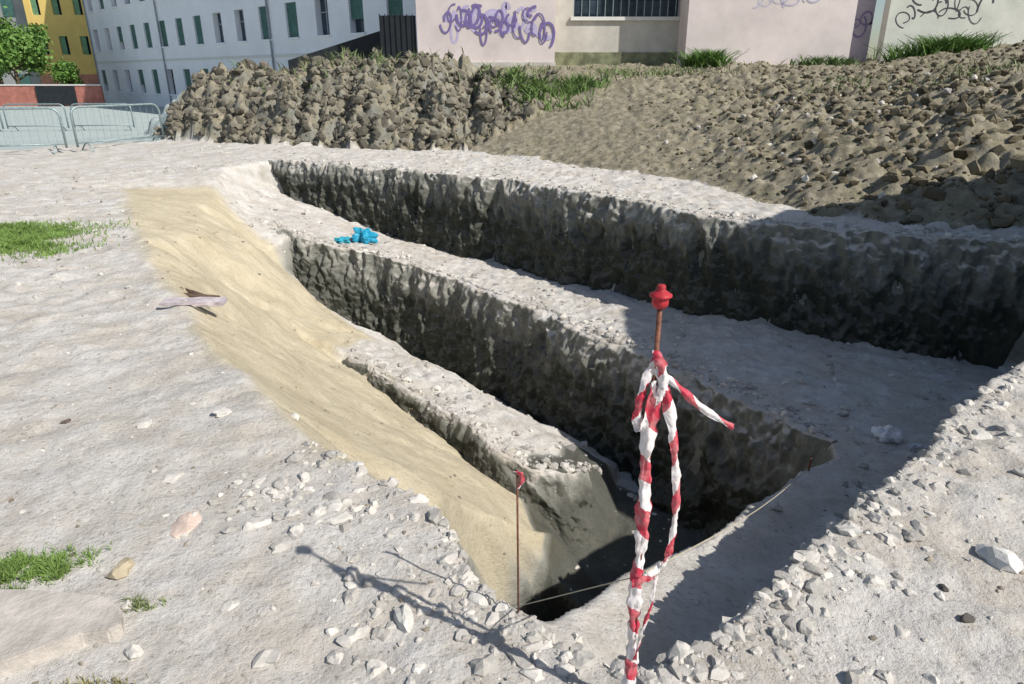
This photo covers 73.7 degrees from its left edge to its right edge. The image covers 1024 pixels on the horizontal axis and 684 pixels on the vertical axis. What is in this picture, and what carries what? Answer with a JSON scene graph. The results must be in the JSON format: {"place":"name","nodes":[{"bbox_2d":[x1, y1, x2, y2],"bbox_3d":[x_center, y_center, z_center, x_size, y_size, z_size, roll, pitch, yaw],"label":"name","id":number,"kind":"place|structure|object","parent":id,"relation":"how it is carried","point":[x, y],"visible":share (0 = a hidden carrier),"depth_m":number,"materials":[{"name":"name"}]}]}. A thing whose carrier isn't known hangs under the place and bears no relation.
{"place":"outdoors","nodes":[
{"label":"outdoors","id":0,"kind":"place"},
{"bbox_2d":[0,145,745,300],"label":"gravel","id":1,"kind":"structure","parent":0,"point":[124,237],"depth_m":11.02,"materials":[{"name":"grey gravel"}]},
{"bbox_2d":[0,42,1023,683],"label":"ground","id":2,"kind":"structure","parent":0,"point":[188,632],"depth_m":5.24,"materials":[{"name":"grey soil"}]},
{"bbox_2d":[0,6,21,83],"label":"street tree","id":3,"kind":"object","parent":2,"relation":"on","point":[7,24],"visible":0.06,"depth_m":53.96,"materials":[{"name":"green plant"}]},
{"bbox_2d":[0,0,41,83],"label":"walls","id":4,"kind":"structure","parent":2,"relation":"on","point":[19,17],"depth_m":60.79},
{"bbox_2d":[0,0,31,83],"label":"shutters","id":5,"kind":"object","parent":4,"relation":"attached to","point":[8,4],"visible":0.35,"depth_m":60.44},
{"bbox_2d":[0,22,53,83],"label":"street tree","id":6,"kind":"object","parent":2,"relation":"on","point":[19,48],"visible":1,"depth_m":52.59,"materials":[{"name":"green plant"}]},
{"bbox_2d":[0,107,67,154],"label":"crowd barrier","id":7,"kind":"object","parent":2,"relation":"on","point":[32,109],"visible":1,"depth_m":17.25,"materials":[{"name":"metal"}]},
{"bbox_2d":[3,103,69,131],"bbox_3d":[-20.200,-9.521,28.974,2.478,1.143,0.584,-3,22,-7],"label":"crowd barrier","id":8,"kind":"object","parent":2,"relation":"on","point":[16,104],"visible":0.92,"depth_m":28.89,"materials":[{"name":"metal"}]},
{"bbox_2d":[0,543,75,589],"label":"grass patch","id":9,"kind":"object","parent":2,"relation":"on","point":[11,565],"visible":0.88,"depth_m":2.50,"materials":[{"name":"green plant"}]},
{"bbox_2d":[0,86,104,105],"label":"wall","id":10,"kind":"structure","parent":2,"relation":"on","point":[27,94],"depth_m":52.50,"materials":[{"name":"red brick"}]},
{"bbox_2d":[0,84,102,85],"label":"coping","id":11,"kind":"object","parent":10,"relation":"on","point":[51,84],"visible":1,"depth_m":52.19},
{"bbox_2d":[34,86,77,104],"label":"dark gate","id":12,"kind":"structure","parent":10,"relation":"attached to","point":[64,95],"depth_m":52.38,"materials":[{"name":"grey metal"}]},
{"bbox_2d":[22,0,96,73],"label":"walls","id":13,"kind":"structure","parent":2,"relation":"on","point":[70,24],"depth_m":60.11,"materials":[{"name":"yellow paint"}]},
{"bbox_2d":[30,0,88,54],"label":"shutters","id":14,"kind":"object","parent":13,"relation":"attached to","point":[62,38],"visible":0.67,"depth_m":59.76,"materials":[{"name":"green wood"}]},
{"bbox_2d":[36,0,91,54],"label":"window glass","id":15,"kind":"object","parent":13,"relation":"attached to","point":[66,39],"visible":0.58,"depth_m":60.61,"materials":[{"name":"glass"}]},
{"bbox_2d":[41,74,98,83],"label":"plinth","id":16,"kind":"structure","parent":13,"relation":"attached to","point":[85,78],"depth_m":61.58,"materials":[{"name":"paint"}]},
{"bbox_2d":[0,235,119,264],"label":"grass patch","id":17,"kind":"object","parent":2,"relation":"on","point":[61,246],"visible":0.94,"depth_m":7.14,"materials":[{"name":"green plant"}]},
{"bbox_2d":[0,589,123,675],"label":"concrete slab","id":18,"kind":"structure","parent":2,"relation":"on","point":[37,627],"depth_m":2.21,"materials":[{"name":"grey concrete"}]},
{"bbox_2d":[10,539,113,584],"bbox_3d":[-1.696,0.819,2.533,0.374,0.063,0.240,0,21,0],"label":"grass patch","id":19,"kind":"object","parent":2,"relation":"on","point":[60,568],"visible":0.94,"depth_m":2.52,"materials":[{"name":"green plant"}]},
{"bbox_2d":[0,222,129,260],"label":"grass patch","id":20,"kind":"object","parent":2,"relation":"on","point":[48,236],"visible":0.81,"depth_m":7.51,"materials":[{"name":"green plant"}]},
{"bbox_2d":[48,57,83,83],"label":"street tree","id":21,"kind":"object","parent":2,"relation":"on","point":[64,72],"visible":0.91,"depth_m":53.19,"materials":[{"name":"green plant"}]},
{"bbox_2d":[61,418,70,423],"bbox_3d":[-2.352,0.417,3.602,0.050,0.020,0.052,0,21,0],"label":"dark stone","id":22,"kind":"object","parent":2,"relation":"on","point":[66,421],"visible":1,"depth_m":3.59,"materials":[{"name":"grey stone"}]},
{"bbox_2d":[0,217,138,252],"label":"grass patch","id":23,"kind":"object","parent":2,"relation":"on","point":[22,225],"visible":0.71,"depth_m":7.95,"materials":[{"name":"green plant"}]},
{"bbox_2d":[50,672,146,683],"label":"grass patch","id":24,"kind":"object","parent":2,"relation":"on","point":[98,681],"visible":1,"depth_m":2.05,"materials":[{"name":"green plant"}]},
{"bbox_2d":[70,103,134,130],"bbox_3d":[-17.600,-9.666,29.346,2.478,1.143,0.584,-3,22,-7],"label":"crowd barrier","id":25,"kind":"object","parent":2,"relation":"on","point":[74,104],"visible":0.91,"depth_m":29.31,"materials":[{"name":"metal"}]},
{"bbox_2d":[70,103,164,150],"bbox_3d":[-10.700,-5.886,18.637,0.584,1.143,2.566,11,24,26],"label":"crowd barrier","id":26,"kind":"object","parent":2,"relation":"on","point":[92,106],"visible":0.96,"depth_m":18.38,"materials":[{"name":"metal"}]},
{"bbox_2d":[105,557,134,579],"bbox_3d":[-1.440,0.836,2.505,0.089,0.062,0.102,0,21,0],"label":"yellow stone","id":27,"kind":"object","parent":2,"relation":"on","point":[121,568],"visible":0.99,"depth_m":2.48,"materials":[{"name":"beige stone"}]},
{"bbox_2d":[118,591,171,612],"bbox_3d":[-1.278,0.899,2.348,0.172,0.042,0.112,6,22,14],"label":"grass patch","id":28,"kind":"object","parent":2,"relation":"on","point":[136,603],"visible":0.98,"depth_m":2.35,"materials":[{"name":"green plant"}]},
{"bbox_2d":[170,511,201,537],"bbox_3d":[-1.328,0.737,2.761,0.124,0.032,0.172,0,21,0],"label":"flat stone","id":29,"kind":"object","parent":2,"relation":"on","point":[187,522],"visible":0.99,"depth_m":2.75,"materials":[{"name":"beige stone"}]},
{"bbox_2d":[159,300,214,305],"bbox_3d":[-2.550,-0.306,5.358,0.403,0.024,0.046,-3,23,-11],"label":"wooden plank","id":30,"kind":"object","parent":2,"relation":"on","point":[202,302],"visible":1,"depth_m":5.35,"materials":[{"name":"grey wood"}]},
{"bbox_2d":[186,288,202,293],"bbox_3d":[-2.950,-0.460,6.264,0.405,0.035,0.037,16,28,31],"label":"wooden plank","id":31,"kind":"object","parent":2,"relation":"on","point":[190,291],"visible":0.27,"depth_m":6.23,"materials":[{"name":"brown wood"}]},
{"bbox_2d":[162,297,227,306],"bbox_3d":[-2.580,-0.326,5.543,0.486,0.040,0.145,-1,25,-7],"label":"wooden plank","id":32,"kind":"object","parent":2,"relation":"on","point":[220,301],"visible":0.6,"depth_m":5.54,"materials":[{"name":"grey wood"}]},
{"bbox_2d":[184,293,219,297],"bbox_3d":[-2.750,-0.397,5.859,0.505,0.035,0.058,5,24,7],"label":"wooden plank","id":33,"kind":"object","parent":2,"relation":"on","point":[191,295],"visible":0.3,"depth_m":5.83,"materials":[{"name":"brown wood"}]},
{"bbox_2d":[18,402,435,683],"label":"broken concrete","id":34,"kind":"object","parent":2,"relation":"on","point":[267,656],"visible":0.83,"depth_m":2.62,"materials":[{"name":"concrete"}]},
{"bbox_2d":[82,0,417,106],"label":"apartment block","id":35,"kind":"structure","parent":2,"relation":"on","point":[159,53],"depth_m":44.69,"materials":[{"name":"white paint"}]},
{"bbox_2d":[91,0,364,93],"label":"window glass","id":36,"kind":"structure","parent":35,"relation":"in","point":[359,22],"depth_m":35.12,"materials":[{"name":"glass"}]},
{"bbox_2d":[108,472,428,544],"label":"stones","id":37,"kind":"object","parent":2,"relation":"on","point":[317,511],"visible":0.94,"depth_m":2.88,"materials":[{"name":"grey stone"}]},
{"bbox_2d":[288,31,380,69],"bbox_3d":[-6.575,-10.628,26.982,3.850,3.100,2.000,0,21,0],"label":"lean to shed","id":38,"kind":"object","parent":2,"relation":"on","point":[365,44],"visible":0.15,"depth_m":25.74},
{"bbox_2d":[138,210,534,554],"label":"sand pebbles","id":39,"kind":"object","parent":2,"relation":"on","point":[459,497],"visible":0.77,"depth_m":6.60,"materials":[{"name":"beige stone"}]},
{"bbox_2d":[334,236,350,243],"bbox_3d":[-2.997,-1.794,12.026,0.229,0.137,0.274,-18,28,-39],"label":"blue plastic scrap","id":40,"kind":"object","parent":2,"relation":"on","point":[341,239],"visible":1,"depth_m":11.98,"materials":[{"name":"blue plastic"}]},
{"bbox_2d":[153,47,562,150],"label":"spoil heap lumps","id":41,"kind":"object","parent":2,"relation":"on","point":[364,119],"visible":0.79,"depth_m":18.22,"materials":[{"name":"grey soil"}]},
{"bbox_2d":[351,227,377,243],"bbox_3d":[-2.649,-1.883,12.250,0.514,0.364,0.355,0,21,0],"label":"blue plastic bag","id":42,"kind":"object","parent":2,"relation":"on","point":[364,236],"visible":0.91,"depth_m":12.17,"materials":[{"name":"blue plastic"}]},
{"bbox_2d":[393,603,412,633],"bbox_3d":[-0.358,0.932,2.295,0.065,0.063,0.103,-16,26,-35],"label":"white rock","id":43,"kind":"object","parent":2,"relation":"on","point":[403,617],"visible":0.99,"depth_m":2.28,"materials":[{"name":"white stone"}]},
{"bbox_2d":[223,43,597,107],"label":"weeds","id":44,"kind":"object","parent":2,"relation":"on","point":[380,58],"visible":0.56,"depth_m":18.93,"materials":[{"name":"green plant"}]},
{"bbox_2d":[270,533,582,675],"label":"clay lumps","id":45,"kind":"object","parent":2,"relation":"on","point":[351,635],"visible":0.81,"depth_m":2.34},
{"bbox_2d":[349,352,601,474],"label":"rim crumbs","id":46,"kind":"object","parent":2,"relation":"on","point":[567,466],"visible":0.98,"depth_m":7.15,"materials":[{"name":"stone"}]},
{"bbox_2d":[342,355,609,548],"bbox_3d":[-0.698,1.207,7.560,3.891,1.209,0.713,14,26,32],"label":"trench cut face","id":47,"kind":"object","parent":2,"relation":"on","point":[575,515],"visible":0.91,"depth_m":6.85},
{"bbox_2d":[416,0,555,61],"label":"wall","id":48,"kind":"structure","parent":2,"relation":"on","point":[509,47],"depth_m":23.75,"materials":[{"name":"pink paint"}]},
{"bbox_2d":[379,14,416,58],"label":"metal gate","id":49,"kind":"structure","parent":48,"relation":"attached to","point":[397,33],"depth_m":23.82,"materials":[{"name":"grey metal"}]},
{"bbox_2d":[439,3,554,46],"bbox_3d":[-0.508,-10.941,23.611,4.020,1.394,0.002,0,21,0],"label":"purple graffiti","id":50,"kind":"object","parent":48,"relation":"attached to","point":[468,24],"visible":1,"depth_m":23.58,"materials":[{"name":"paint"}]},
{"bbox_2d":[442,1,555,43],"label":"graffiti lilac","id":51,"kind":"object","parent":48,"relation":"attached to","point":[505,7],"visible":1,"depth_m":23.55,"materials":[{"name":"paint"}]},
{"bbox_2d":[471,62,555,67],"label":"plinth","id":52,"kind":"structure","parent":48,"relation":"attached to","point":[493,64],"depth_m":24.03,"materials":[{"name":"beige paint"}]},
{"bbox_2d":[4,211,1023,683],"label":"stones","id":53,"kind":"object","parent":2,"relation":"on","point":[856,545],"visible":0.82,"depth_m":2.56,"materials":[{"name":"stone"}]},
{"bbox_2d":[4,215,1023,683],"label":"soil crumbs","id":54,"kind":"object","parent":2,"relation":"on","point":[426,629],"visible":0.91,"depth_m":2.52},
{"bbox_2d":[514,471,524,612],"bbox_3d":[0.021,0.733,2.248,0.038,0.716,0.016,5,22,13],"label":"survey stake","id":55,"kind":"object","parent":2,"relation":"on","point":[521,478],"visible":0.94,"depth_m":2.19,"materials":[{"name":"metal"}]},
{"bbox_2d":[254,220,836,536],"bbox_3d":[-0.435,0.001,9.665,10.035,2.351,1.652,19,28,39],"label":"trench cut face","id":56,"kind":"object","parent":2,"relation":"on","point":[558,373],"visible":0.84,"depth_m":8.81},
{"bbox_2d":[252,217,849,442],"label":"rim crumbs","id":57,"kind":"object","parent":2,"relation":"on","point":[787,415],"visible":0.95,"depth_m":8.17,"materials":[{"name":"soil"}]},
{"bbox_2d":[472,63,629,115],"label":"weeds","id":58,"kind":"object","parent":2,"relation":"on","point":[575,86],"visible":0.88,"depth_m":19.00,"materials":[{"name":"green plant"}]},
{"bbox_2d":[229,191,978,597],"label":"fallen crumbs","id":59,"kind":"object","parent":2,"relation":"on","point":[805,423],"visible":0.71,"depth_m":7.42,"materials":[{"name":"stone"}]},
{"bbox_2d":[555,0,678,51],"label":"wall","id":60,"kind":"structure","parent":2,"relation":"on","point":[616,36],"depth_m":24.65,"materials":[{"name":"beige paint"}]},
{"bbox_2d":[555,52,676,65],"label":"wall plinth","id":61,"kind":"structure","parent":60,"relation":"attached to","point":[608,58],"depth_m":24.88,"materials":[{"name":"concrete"}]},
{"bbox_2d":[573,0,676,16],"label":"bars","id":62,"kind":"object","parent":60,"relation":"attached to","point":[628,8],"visible":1,"depth_m":24.39,"materials":[{"name":"metal"}]},
{"bbox_2d":[571,17,679,20],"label":"sill","id":63,"kind":"structure","parent":60,"relation":"attached to","point":[625,18],"depth_m":24.37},
{"bbox_2d":[574,0,677,16],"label":"glass","id":64,"kind":"object","parent":60,"relation":"in","point":[623,7],"depth_m":24.70,"materials":[{"name":"glass"}]},
{"bbox_2d":[458,47,776,78],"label":"weeds","id":65,"kind":"object","parent":2,"relation":"on","point":[622,72],"visible":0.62,"depth_m":21.09,"materials":[{"name":"green plant"}]},
{"bbox_2d":[221,366,1023,683],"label":"clay lumps","id":66,"kind":"object","parent":2,"relation":"on","point":[675,662],"visible":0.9,"depth_m":2.34,"materials":[{"name":"grey stone"}]},
{"bbox_2d":[268,159,1023,368],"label":"trench cut face","id":67,"kind":"object","parent":2,"relation":"on","point":[971,307],"visible":0.99,"depth_m":8.73},
{"bbox_2d":[278,158,1023,242],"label":"rim crumbs","id":68,"kind":"object","parent":2,"relation":"on","point":[903,230],"visible":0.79,"depth_m":8.52,"materials":[{"name":"soil"}]},
{"bbox_2d":[518,468,807,606],"bbox_3d":[1.032,0.717,3.466,0.468,1.390,3.291,13,25,30],"label":"guide string","id":69,"kind":"object","parent":2,"relation":"on","point":[652,568],"visible":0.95,"depth_m":2.23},
{"bbox_2d":[621,284,733,683],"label":"marker pole","id":70,"kind":"object","parent":2,"relation":"on","point":[655,370],"visible":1,"depth_m":1.67,"materials":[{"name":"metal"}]},
{"bbox_2d":[667,47,748,68],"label":"weeds","id":71,"kind":"object","parent":2,"relation":"on","point":[700,58],"visible":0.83,"depth_m":22.83,"materials":[{"name":"green plant"}]},
{"bbox_2d":[489,40,1023,227],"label":"soil clods","id":72,"kind":"object","parent":2,"relation":"on","point":[932,190],"visible":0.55,"depth_m":11.04,"materials":[{"name":"brown soil"}]},
{"bbox_2d":[676,0,857,64],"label":"pink annex","id":73,"kind":"object","parent":2,"relation":"on","point":[774,32],"visible":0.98,"depth_m":23.40,"materials":[{"name":"paint"}]},
{"bbox_2d":[807,458,811,470],"bbox_3d":[2.125,0.914,4.891,0.025,0.181,0.015,0,21,0],"label":"string peg","id":74,"kind":"object","parent":2,"relation":"on","point":[809,465],"visible":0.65,"depth_m":4.87,"materials":[{"name":"wood"}]},
{"bbox_2d":[781,54,873,66],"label":"weeds","id":75,"kind":"object","parent":2,"relation":"on","point":[817,60],"visible":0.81,"depth_m":23.07,"materials":[{"name":"green plant"}]},
{"bbox_2d":[656,66,1021,214],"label":"pale slope stones","id":76,"kind":"object","parent":2,"relation":"on","point":[805,178],"visible":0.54,"depth_m":12.22,"materials":[{"name":"stone"}]},
{"bbox_2d":[835,525,861,536],"bbox_3d":[1.304,0.736,2.652,0.081,0.051,0.069,0,21,0],"label":"white rock","id":77,"kind":"object","parent":2,"relation":"on","point":[844,530],"visible":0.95,"depth_m":2.63,"materials":[{"name":"white stone"}]},
{"bbox_2d":[698,52,1023,99],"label":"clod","id":78,"kind":"object","parent":2,"relation":"on","point":[958,71],"visible":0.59,"depth_m":14.89,"materials":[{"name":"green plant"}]},
{"bbox_2d":[849,0,876,62],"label":"annex side","id":79,"kind":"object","parent":2,"relation":"on","point":[863,22],"visible":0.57,"depth_m":24.50,"materials":[{"name":"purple paint"}]},
{"bbox_2d":[871,425,902,442],"bbox_3d":[3.206,0.785,5.822,0.224,0.189,0.212,0,21,0],"label":"white plastic bag","id":80,"kind":"object","parent":2,"relation":"on","point":[889,434],"visible":1,"depth_m":5.76,"materials":[{"name":"white plastic"}]},
{"bbox_2d":[908,443,923,448],"bbox_3d":[3.366,0.868,5.690,0.134,0.055,0.069,0,21,0],"label":"white paper scrap","id":81,"kind":"object","parent":2,"relation":"on","point":[917,445],"visible":0.93,"depth_m":5.67,"materials":[{"name":"white paper"}]},
{"bbox_2d":[863,29,1011,62],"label":"weeds","id":82,"kind":"object","parent":2,"relation":"on","point":[957,43],"visible":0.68,"depth_m":22.25,"materials":[{"name":"green plant"}]},
{"bbox_2d":[939,584,948,591],"bbox_3d":[1.511,0.862,2.390,0.030,0.025,0.041,0,21,0],"label":"dark stone","id":83,"kind":"object","parent":2,"relation":"on","point":[943,587],"visible":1,"depth_m":2.38,"materials":[{"name":"black stone"}]},
{"bbox_2d":[875,0,1023,61],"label":"wall","id":84,"kind":"structure","parent":2,"relation":"on","point":[1006,17],"depth_m":23.50,"materials":[{"name":"paint"}]},
{"bbox_2d":[895,0,993,27],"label":"black graffiti","id":85,"kind":"object","parent":84,"relation":"attached to","point":[935,9],"visible":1,"depth_m":23.37,"materials":[{"name":"paint"}]},
{"bbox_2d":[959,613,975,622],"bbox_3d":[1.483,0.902,2.224,0.051,0.035,0.030,-6,22,-16],"label":"dark stone","id":86,"kind":"object","parent":2,"relation":"on","point":[966,618],"visible":1,"depth_m":2.22,"materials":[{"name":"stone"}]},
{"bbox_2d":[975,543,1023,573],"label":"white rock","id":87,"kind":"object","parent":2,"relation":"on","point":[999,558],"visible":0.93,"depth_m":2.47,"materials":[{"name":"white stone"}]},
{"bbox_2d":[866,0,884,58],"label":"sky","id":88,"kind":"structure","parent":0,"point":[878,14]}
]}

